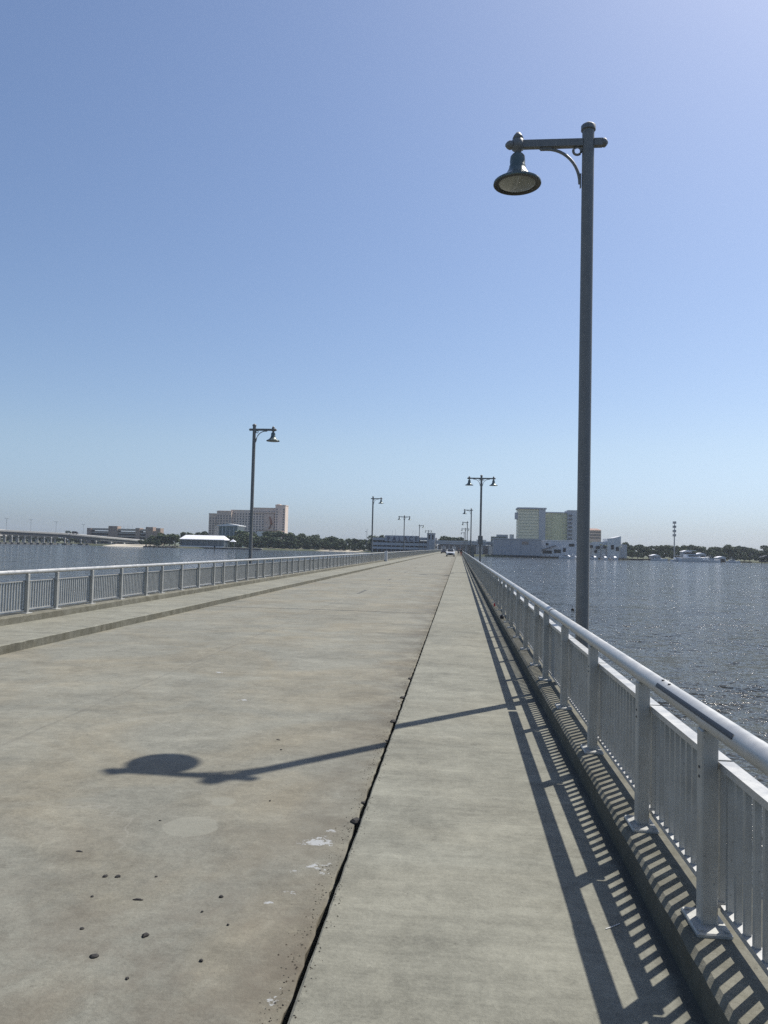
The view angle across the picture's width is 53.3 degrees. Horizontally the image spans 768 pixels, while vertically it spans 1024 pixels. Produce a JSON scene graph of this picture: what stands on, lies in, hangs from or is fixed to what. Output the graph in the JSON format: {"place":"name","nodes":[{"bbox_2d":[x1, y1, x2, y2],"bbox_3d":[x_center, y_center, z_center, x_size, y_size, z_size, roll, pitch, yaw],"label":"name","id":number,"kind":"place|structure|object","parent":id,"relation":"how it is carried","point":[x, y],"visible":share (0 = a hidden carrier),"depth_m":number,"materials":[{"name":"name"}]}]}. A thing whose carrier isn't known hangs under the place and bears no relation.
{"place":"outdoors","nodes":[
{"label":"outdoors","id":0,"kind":"place"},
{"bbox_2d":[86,525,163,544],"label":"parking garage","id":1,"kind":"structure","parent":0,"point":[116,532],"depth_m":883.44,"materials":[{"name":"concrete"}]},
{"bbox_2d":[105,544,151,546],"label":"sand beach","id":2,"kind":"structure","parent":0,"point":[125,545],"depth_m":716.94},
{"bbox_2d":[0,551,446,654],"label":"sidewalk","id":3,"kind":"structure","parent":0,"point":[23,636],"depth_m":18.38,"materials":[{"name":"concrete"}]},
{"bbox_2d":[0,551,457,1023],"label":"road","id":4,"kind":"structure","parent":0,"point":[117,744],"depth_m":5.72,"materials":[{"name":"concrete"}]},
{"bbox_2d":[89,953,98,958],"bbox_3d":[-1.298,1.987,3.430,0.037,0.010,0.035,4,-4,-43],"label":"debris chip","id":5,"kind":"object","parent":4,"relation":"on","point":[93,956],"visible":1,"depth_m":3.42,"materials":[{"name":"stone"}]},
{"bbox_2d":[260,604,440,1023],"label":"grit","id":6,"kind":"object","parent":4,"relation":"on","point":[330,873],"visible":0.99,"depth_m":4.04,"materials":[{"name":"stone"}]},
{"bbox_2d":[350,817,360,824],"bbox_3d":[-0.187,2.093,5.189,0.077,0.024,0.082,4,-4,-44],"label":"stone","id":7,"kind":"object","parent":4,"relation":"on","point":[356,821],"visible":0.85,"depth_m":5.17,"materials":[{"name":"stone"}]},
{"bbox_2d":[446,549,454,556],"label":"parked car","id":8,"kind":"object","parent":4,"relation":"on","point":[450,552],"visible":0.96,"depth_m":173.03,"materials":[{"name":"white metal"}]},
{"bbox_2d":[215,524,245,546],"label":"glass building","id":9,"kind":"structure","parent":0,"point":[225,530],"depth_m":820.46,"materials":[{"name":"glass"}]},
{"bbox_2d":[208,504,287,547],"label":"hotel","id":10,"kind":"structure","parent":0,"point":[275,519],"depth_m":981.00,"materials":[{"name":"beige concrete"}]},
{"bbox_2d":[269,547,369,551],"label":"grass bank","id":11,"kind":"structure","parent":0,"point":[329,549],"depth_m":762.56,"materials":[{"name":"plant"}]},
{"bbox_2d":[276,539,287,548],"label":"tree","id":12,"kind":"object","parent":11,"relation":"on","point":[282,544],"visible":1,"depth_m":764.28,"materials":[{"name":"green plant"}]},
{"bbox_2d":[292,540,301,548],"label":"tree","id":13,"kind":"object","parent":11,"relation":"on","point":[296,543],"visible":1,"depth_m":762.08,"materials":[{"name":"green plant"}]},
{"bbox_2d":[302,540,312,548],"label":"tree","id":14,"kind":"object","parent":11,"relation":"on","point":[306,543],"visible":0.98,"depth_m":760.94,"materials":[{"name":"green plant"}]},
{"bbox_2d":[331,542,341,549],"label":"tree","id":15,"kind":"object","parent":11,"relation":"on","point":[335,545],"visible":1,"depth_m":758.08,"materials":[{"name":"green plant"}]},
{"bbox_2d":[341,543,347,549],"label":"tree","id":16,"kind":"object","parent":11,"relation":"on","point":[345,547],"visible":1,"depth_m":756.96,"materials":[{"name":"green plant"}]},
{"bbox_2d":[0,543,767,816],"bbox_3d":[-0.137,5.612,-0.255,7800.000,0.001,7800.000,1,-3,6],"label":"water","id":17,"kind":"structure","parent":0,"point":[698,631],"depth_m":86.50,"materials":[{"name":"liquid"}]},
{"bbox_2d":[0,518,143,544],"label":"highway bridge","id":18,"kind":"structure","parent":17,"relation":"in","point":[17,534],"depth_m":736.52,"materials":[{"name":"concrete"}]},
{"bbox_2d":[143,545,177,547],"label":"breakwater rocks","id":19,"kind":"object","parent":17,"relation":"in","point":[163,546],"visible":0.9,"depth_m":682.02,"materials":[{"name":"stone"}]},
{"bbox_2d":[491,538,541,557],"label":"casino barge","id":20,"kind":"object","parent":17,"relation":"on","point":[524,548],"visible":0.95,"depth_m":590.09,"materials":[{"name":"white"}]},
{"bbox_2d":[559,552,574,558],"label":"motor boat","id":21,"kind":"object","parent":17,"relation":"on","point":[567,557],"visible":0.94,"depth_m":573.26,"materials":[{"name":"plastic"}]},
{"bbox_2d":[541,555,631,559],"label":"dock","id":22,"kind":"object","parent":17,"relation":"in","point":[549,556],"visible":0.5,"depth_m":577.26,"materials":[{"name":"concrete"}]},
{"bbox_2d":[650,557,667,560],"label":"motor boat","id":23,"kind":"object","parent":17,"relation":"on","point":[657,559],"visible":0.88,"depth_m":578.39,"materials":[{"name":"plastic"}]},
{"bbox_2d":[632,557,751,562],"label":"dock","id":24,"kind":"object","parent":17,"relation":"in","point":[648,559],"visible":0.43,"depth_m":580.41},
{"bbox_2d":[678,550,708,561],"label":"yacht","id":25,"kind":"object","parent":17,"relation":"on","point":[691,557],"visible":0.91,"depth_m":572.34,"materials":[{"name":"plastic"}]},
{"bbox_2d":[703,558,720,561],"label":"motor boat","id":26,"kind":"object","parent":17,"relation":"on","point":[710,560],"visible":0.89,"depth_m":573.21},
{"bbox_2d":[725,557,739,562],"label":"motor boat","id":27,"kind":"object","parent":17,"relation":"on","point":[731,561],"visible":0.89,"depth_m":573.03,"materials":[{"name":"plastic"}]},
{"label":"bridge deck","id":28,"kind":"structure","parent":17,"relation":"in","visible":0},
{"bbox_2d":[0,550,446,625],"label":"kerb","id":29,"kind":"structure","parent":28,"relation":"on","point":[18,617],"depth_m":20.94,"materials":[{"name":"concrete"}]},
{"bbox_2d":[0,570,24,612],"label":"railing section","id":30,"kind":"object","parent":29,"relation":"on","point":[10,572],"visible":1,"depth_m":15.51,"materials":[{"name":"metal"}]},
{"bbox_2d":[14,564,144,613],"bbox_3d":[-7.201,1.790,18.718,0.174,0.912,6.718,1,-3,6],"label":"railing section","id":31,"kind":"object","parent":29,"relation":"on","point":[79,582],"visible":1,"depth_m":18.25,"materials":[{"name":"metal"}]},
{"bbox_2d":[140,561,212,595],"bbox_3d":[-6.604,2.081,24.802,0.174,0.912,6.718,1,-3,6],"label":"railing section","id":32,"kind":"object","parent":29,"relation":"on","point":[202,575],"visible":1,"depth_m":24.51,"materials":[{"name":"metal"}]},
{"bbox_2d":[211,559,256,585],"bbox_3d":[-6.006,2.372,30.886,0.174,0.912,6.718,1,-3,6],"label":"railing section","id":33,"kind":"object","parent":29,"relation":"on","point":[226,573],"visible":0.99,"depth_m":30.68,"materials":[{"name":"metal"}]},
{"bbox_2d":[248,424,279,563],"bbox_3d":[-5.534,-0.512,34.770,1.435,7.047,0.610,1,-3,6],"label":"street lamp","id":34,"kind":"object","parent":29,"relation":"on","point":[272,438],"visible":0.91,"depth_m":34.79,"materials":[{"name":"metal"}]},
{"bbox_2d":[255,557,286,578],"bbox_3d":[-5.408,2.663,36.969,0.174,0.912,6.718,1,-3,6],"label":"railing section","id":35,"kind":"object","parent":29,"relation":"on","point":[264,569],"visible":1,"depth_m":36.85,"materials":[{"name":"metal"}]},
{"bbox_2d":[286,556,309,573],"bbox_3d":[-4.811,2.954,43.053,0.174,0.912,6.718,1,-3,6],"label":"railing section","id":36,"kind":"object","parent":29,"relation":"on","point":[293,565],"visible":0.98,"depth_m":42.99,"materials":[{"name":"metal"}]},
{"bbox_2d":[309,555,326,570],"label":"railing section","id":37,"kind":"object","parent":29,"relation":"on","point":[317,564],"visible":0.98,"depth_m":49.10,"materials":[{"name":"metal"}]},
{"bbox_2d":[327,554,340,567],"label":"railing section","id":38,"kind":"object","parent":29,"relation":"on","point":[332,562],"visible":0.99,"depth_m":55.24,"materials":[{"name":"metal"}]},
{"bbox_2d":[340,554,351,565],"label":"railing section","id":39,"kind":"object","parent":29,"relation":"on","point":[346,560],"visible":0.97,"depth_m":61.20,"materials":[{"name":"metal"}]},
{"bbox_2d":[351,553,360,564],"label":"railing section","id":40,"kind":"object","parent":29,"relation":"on","point":[356,559],"visible":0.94,"depth_m":67.41,"materials":[{"name":"metal"}]},
{"bbox_2d":[361,553,368,562],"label":"railing section","id":41,"kind":"object","parent":29,"relation":"on","point":[365,558],"visible":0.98,"depth_m":73.46,"materials":[{"name":"metal"}]},
{"bbox_2d":[369,553,375,561],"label":"railing section","id":42,"kind":"object","parent":29,"relation":"on","point":[372,557],"visible":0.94,"depth_m":79.35,"materials":[{"name":"metal"}]},
{"bbox_2d":[371,496,383,554],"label":"street lamp","id":43,"kind":"object","parent":29,"relation":"on","point":[373,501],"visible":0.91,"depth_m":82.99,"materials":[{"name":"metal"}]},
{"bbox_2d":[375,552,380,560],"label":"railing section","id":44,"kind":"object","parent":29,"relation":"on","point":[378,556],"visible":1,"depth_m":85.67,"materials":[{"name":"metal"}]},
{"bbox_2d":[398,515,410,550],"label":"street lamp","id":45,"kind":"object","parent":29,"relation":"on","point":[404,517],"visible":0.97,"depth_m":130.76,"materials":[{"name":"metal"}]},
{"bbox_2d":[462,554,767,1023],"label":"kerb","id":46,"kind":"structure","parent":28,"relation":"on","point":[726,980],"depth_m":3.73,"materials":[{"name":"concrete"}]},
{"bbox_2d":[463,508,473,557],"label":"street lamp","id":47,"kind":"object","parent":46,"relation":"on","point":[471,548],"visible":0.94,"depth_m":102.75,"materials":[{"name":"metal"}]},
{"bbox_2d":[477,560,479,578],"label":"railing section","id":48,"kind":"object","parent":46,"relation":"on","point":[478,570],"visible":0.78,"depth_m":40.90,"materials":[{"name":"metal"}]},
{"bbox_2d":[479,562,483,584],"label":"railing section","id":49,"kind":"object","parent":46,"relation":"on","point":[481,573],"visible":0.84,"depth_m":35.24,"materials":[{"name":"metal"}]},
{"bbox_2d":[466,475,497,561],"bbox_3d":[7.101,0.770,56.202,2.380,7.047,0.610,1,-3,6],"label":"street lamp","id":50,"kind":"object","parent":46,"relation":"on","point":[480,537],"visible":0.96,"depth_m":56.17,"materials":[{"name":"metal"}]},
{"bbox_2d":[482,564,489,592],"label":"railing section","id":51,"kind":"object","parent":46,"relation":"on","point":[486,577],"visible":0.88,"depth_m":28.75,"materials":[{"name":"metal"}]},
{"bbox_2d":[488,568,498,605],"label":"railing section","id":52,"kind":"object","parent":46,"relation":"on","point":[493,585],"visible":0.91,"depth_m":22.66,"materials":[{"name":"metal"}]},
{"bbox_2d":[496,574,515,628],"bbox_3d":[2.861,2.011,18.172,0.178,0.912,6.718,1,-3,6],"label":"railing section","id":53,"kind":"object","parent":46,"relation":"on","point":[506,601],"visible":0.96,"depth_m":16.57,"materials":[{"name":"metal"}]},
{"bbox_2d":[512,584,553,680],"bbox_3d":[2.264,1.720,12.088,0.178,0.912,6.718,1,-3,6],"label":"railing section","id":54,"kind":"object","parent":46,"relation":"on","point":[533,627],"visible":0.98,"depth_m":10.52,"materials":[{"name":"metal"}]},
{"bbox_2d":[493,121,607,647],"bbox_3d":[2.052,-1.468,9.646,1.435,7.047,0.610,1,-3,6],"label":"street lamp","id":55,"kind":"object","parent":46,"relation":"on","point":[517,178],"visible":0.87,"depth_m":9.60,"materials":[{"name":"metal"}]},
{"bbox_2d":[550,609,760,939],"bbox_3d":[1.663,1.426,5.979,0.178,0.915,6.768,1,-3,6],"label":"railing section","id":56,"kind":"object","parent":46,"relation":"on","point":[664,760],"visible":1,"depth_m":4.20,"materials":[{"name":"metal"}]},
{"bbox_2d":[718,739,767,976],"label":"railing section","id":57,"kind":"object","parent":46,"relation":"on","point":[744,910],"visible":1,"depth_m":2.98,"materials":[{"name":"metal"}]},
{"bbox_2d":[0,538,767,562],"bbox_3d":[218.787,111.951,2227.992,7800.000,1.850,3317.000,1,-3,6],"label":"land","id":58,"kind":"structure","parent":0,"point":[634,557],"depth_m":730.03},
{"bbox_2d":[157,534,169,544],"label":"tree","id":59,"kind":"object","parent":58,"relation":"on","point":[160,536],"visible":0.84,"depth_m":760.39,"materials":[{"name":"green plant"}]},
{"bbox_2d":[163,534,173,545],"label":"tree","id":60,"kind":"object","parent":58,"relation":"on","point":[167,538],"visible":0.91,"depth_m":760.08,"materials":[{"name":"green plant"}]},
{"bbox_2d":[168,533,181,545],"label":"tree","id":61,"kind":"object","parent":58,"relation":"on","point":[176,538],"visible":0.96,"depth_m":759.84,"materials":[{"name":"green plant"}]},
{"bbox_2d":[179,535,228,546],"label":"pavilion","id":62,"kind":"structure","parent":58,"relation":"on","point":[202,541],"depth_m":726.16,"materials":[{"name":"white metal"}]},
{"bbox_2d":[178,546,262,549],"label":"seawall","id":63,"kind":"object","parent":58,"relation":"on","point":[228,548],"visible":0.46,"depth_m":699.44,"materials":[{"name":"concrete"}]},
{"bbox_2d":[233,531,244,541],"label":"tree","id":64,"kind":"object","parent":58,"relation":"on","point":[239,535],"visible":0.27,"depth_m":781.86,"materials":[{"name":"green plant"}]},
{"bbox_2d":[234,536,246,547],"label":"tree","id":65,"kind":"object","parent":58,"relation":"on","point":[237,540],"visible":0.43,"depth_m":768.37,"materials":[{"name":"green plant"}]},
{"bbox_2d":[241,533,253,546],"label":"tree","id":66,"kind":"object","parent":58,"relation":"on","point":[246,535],"visible":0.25,"depth_m":778.59,"materials":[{"name":"green plant"}]},
{"bbox_2d":[253,539,260,547],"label":"tree","id":67,"kind":"object","parent":58,"relation":"on","point":[256,542],"visible":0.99,"depth_m":766.98,"materials":[{"name":"green plant"}]},
{"bbox_2d":[258,536,267,547],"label":"tree","id":68,"kind":"object","parent":58,"relation":"on","point":[262,539],"visible":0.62,"depth_m":778.45,"materials":[{"name":"green plant"}]},
{"bbox_2d":[262,531,271,545],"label":"tree","id":69,"kind":"object","parent":58,"relation":"on","point":[266,534],"visible":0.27,"depth_m":801.77,"materials":[{"name":"green plant"}]},
{"bbox_2d":[263,536,274,547],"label":"tree","id":70,"kind":"object","parent":58,"relation":"on","point":[270,544],"visible":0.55,"depth_m":777.89,"materials":[{"name":"green plant"}]},
{"bbox_2d":[266,531,280,547],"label":"tree","id":71,"kind":"object","parent":58,"relation":"on","point":[274,534],"visible":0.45,"depth_m":797.28,"materials":[{"name":"green plant"}]},
{"bbox_2d":[268,538,281,548],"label":"tree","id":72,"kind":"object","parent":58,"relation":"on","point":[275,544],"visible":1,"depth_m":763.74,"materials":[{"name":"green plant"}]},
{"bbox_2d":[280,532,294,537],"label":"tree","id":73,"kind":"object","parent":58,"relation":"on","point":[284,535],"visible":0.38,"depth_m":799.45,"materials":[{"name":"green plant"}]},
{"bbox_2d":[284,540,292,548],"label":"tree","id":74,"kind":"object","parent":58,"relation":"on","point":[288,543],"visible":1,"depth_m":762.65,"materials":[{"name":"green plant"}]},
{"bbox_2d":[307,536,318,548],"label":"tree","id":75,"kind":"object","parent":58,"relation":"on","point":[313,540],"visible":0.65,"depth_m":773.48,"materials":[{"name":"green plant"}]},
{"bbox_2d":[314,540,321,549],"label":"tree","id":76,"kind":"object","parent":58,"relation":"on","point":[317,546],"visible":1,"depth_m":758.98,"materials":[{"name":"green plant"}]},
{"bbox_2d":[323,538,331,548],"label":"tree","id":77,"kind":"object","parent":58,"relation":"on","point":[326,540],"visible":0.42,"depth_m":771.58,"materials":[{"name":"green plant"}]},
{"bbox_2d":[356,541,366,549],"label":"tree","id":78,"kind":"object","parent":58,"relation":"on","point":[359,543],"visible":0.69,"depth_m":767.80,"materials":[{"name":"green plant"}]},
{"bbox_2d":[372,529,437,551],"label":"parking garage","id":79,"kind":"structure","parent":58,"relation":"on","point":[391,543],"depth_m":641.44,"materials":[{"name":"concrete"}]},
{"bbox_2d":[427,533,435,549],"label":"stair tower","id":80,"kind":"structure","parent":58,"relation":"on","point":[431,545],"depth_m":632.71,"materials":[{"name":"concrete"}]},
{"bbox_2d":[441,536,454,544],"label":"tree","id":81,"kind":"object","parent":58,"relation":"on","point":[448,538],"visible":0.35,"depth_m":710.76,"materials":[{"name":"green plant"}]},
{"bbox_2d":[451,537,464,544],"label":"tree","id":82,"kind":"object","parent":58,"relation":"on","point":[460,539],"visible":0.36,"depth_m":714.68,"materials":[{"name":"green plant"}]},
{"bbox_2d":[436,540,491,554],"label":"elevated walkway","id":83,"kind":"structure","parent":58,"relation":"on","point":[460,543],"depth_m":624.22,"materials":[{"name":"concrete"}]},
{"bbox_2d":[541,540,576,556],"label":"white building","id":84,"kind":"structure","parent":58,"relation":"on","point":[555,548],"depth_m":594.81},
{"bbox_2d":[627,545,638,556],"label":"tree","id":85,"kind":"object","parent":58,"relation":"on","point":[630,547],"visible":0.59,"depth_m":737.31,"materials":[{"name":"green plant"}]},
{"bbox_2d":[634,544,643,556],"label":"tree","id":86,"kind":"object","parent":58,"relation":"on","point":[640,546],"visible":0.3,"depth_m":773.62,"materials":[{"name":"green plant"}]},
{"bbox_2d":[637,548,645,557],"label":"tree","id":87,"kind":"object","parent":58,"relation":"on","point":[640,550],"visible":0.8,"depth_m":737.40,"materials":[{"name":"green plant"}]},
{"bbox_2d":[644,548,652,556],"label":"tree","id":88,"kind":"object","parent":58,"relation":"on","point":[650,550],"visible":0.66,"depth_m":736.17,"materials":[{"name":"green plant"}]},
{"bbox_2d":[649,554,659,558],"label":"marina shed","id":89,"kind":"structure","parent":58,"relation":"on","point":[652,556],"depth_m":615.75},
{"bbox_2d":[655,545,669,556],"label":"tree","id":90,"kind":"object","parent":58,"relation":"on","point":[662,548],"visible":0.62,"depth_m":771.82,"materials":[{"name":"green plant"}]},
{"bbox_2d":[675,545,688,550],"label":"tree","id":91,"kind":"object","parent":58,"relation":"on","point":[681,547],"visible":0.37,"depth_m":771.69,"materials":[{"name":"green plant"}]},
{"bbox_2d":[696,546,707,552],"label":"tree","id":92,"kind":"object","parent":58,"relation":"on","point":[702,548],"visible":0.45,"depth_m":769.50,"materials":[{"name":"green plant"}]},
{"bbox_2d":[707,548,718,556],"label":"tree","id":93,"kind":"object","parent":58,"relation":"on","point":[711,550],"visible":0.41,"depth_m":729.34,"materials":[{"name":"green plant"}]},
{"bbox_2d":[714,556,725,560],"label":"marina shed","id":94,"kind":"structure","parent":58,"relation":"on","point":[720,558],"depth_m":607.58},
{"bbox_2d":[722,547,736,559],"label":"tree","id":95,"kind":"object","parent":58,"relation":"on","point":[731,551],"visible":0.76,"depth_m":727.40,"materials":[{"name":"green plant"}]},
{"bbox_2d":[728,548,740,558],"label":"tree","id":96,"kind":"object","parent":58,"relation":"on","point":[738,550],"visible":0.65,"depth_m":726.39,"materials":[{"name":"green plant"}]},
{"bbox_2d":[732,552,739,559],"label":"tree","id":97,"kind":"object","parent":58,"relation":"on","point":[735,556],"visible":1,"depth_m":690.31,"materials":[{"name":"green plant"}]},
{"bbox_2d":[734,546,746,559],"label":"tree","id":98,"kind":"object","parent":58,"relation":"on","point":[743,549],"visible":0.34,"depth_m":766.15,"materials":[{"name":"green plant"}]},
{"bbox_2d":[746,550,754,559],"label":"tree","id":99,"kind":"object","parent":58,"relation":"on","point":[749,554],"visible":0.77,"depth_m":726.70,"materials":[{"name":"green plant"}]},
{"bbox_2d":[752,550,762,558],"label":"tree","id":100,"kind":"object","parent":58,"relation":"on","point":[757,553],"visible":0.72,"depth_m":726.21,"materials":[{"name":"green plant"}]},
{"bbox_2d":[759,551,767,560],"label":"tree","id":101,"kind":"object","parent":58,"relation":"on","point":[762,558],"visible":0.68,"depth_m":725.10,"materials":[{"name":"green plant"}]},
{"bbox_2d":[0,0,767,553],"label":"sky","id":102,"kind":"structure","parent":0,"point":[219,219],"materials":[{"name":"blue"}]},
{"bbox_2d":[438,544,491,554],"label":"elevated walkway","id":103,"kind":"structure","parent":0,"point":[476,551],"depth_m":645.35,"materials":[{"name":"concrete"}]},
{"bbox_2d":[287,551,707,1023],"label":"sidewalk","id":104,"kind":"structure","parent":0,"point":[486,878],"depth_m":3.93,"materials":[{"name":"concrete"}]},
{"bbox_2d":[491,534,513,545],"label":"building","id":105,"kind":"structure","parent":0,"point":[505,536],"depth_m":714.55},
{"bbox_2d":[515,507,576,540],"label":"casino hotel","id":106,"kind":"structure","parent":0,"point":[536,523],"depth_m":691.01,"materials":[{"name":"concrete"}]},
{"bbox_2d":[590,528,600,541],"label":"brown building","id":107,"kind":"structure","parent":0,"point":[595,535],"depth_m":704.12,"materials":[{"name":"concrete"}]},
{"bbox_2d":[590,536,626,557],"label":"white building","id":108,"kind":"structure","parent":0,"point":[598,550],"depth_m":608.35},
{"bbox_2d":[673,521,675,557],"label":"cell tower","id":109,"kind":"structure","parent":0,"point":[674,527],"depth_m":638.88,"materials":[{"name":"metal"}]},
{"bbox_2d":[679,550,691,557],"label":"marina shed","id":110,"kind":"structure","parent":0,"point":[683,552],"depth_m":619.70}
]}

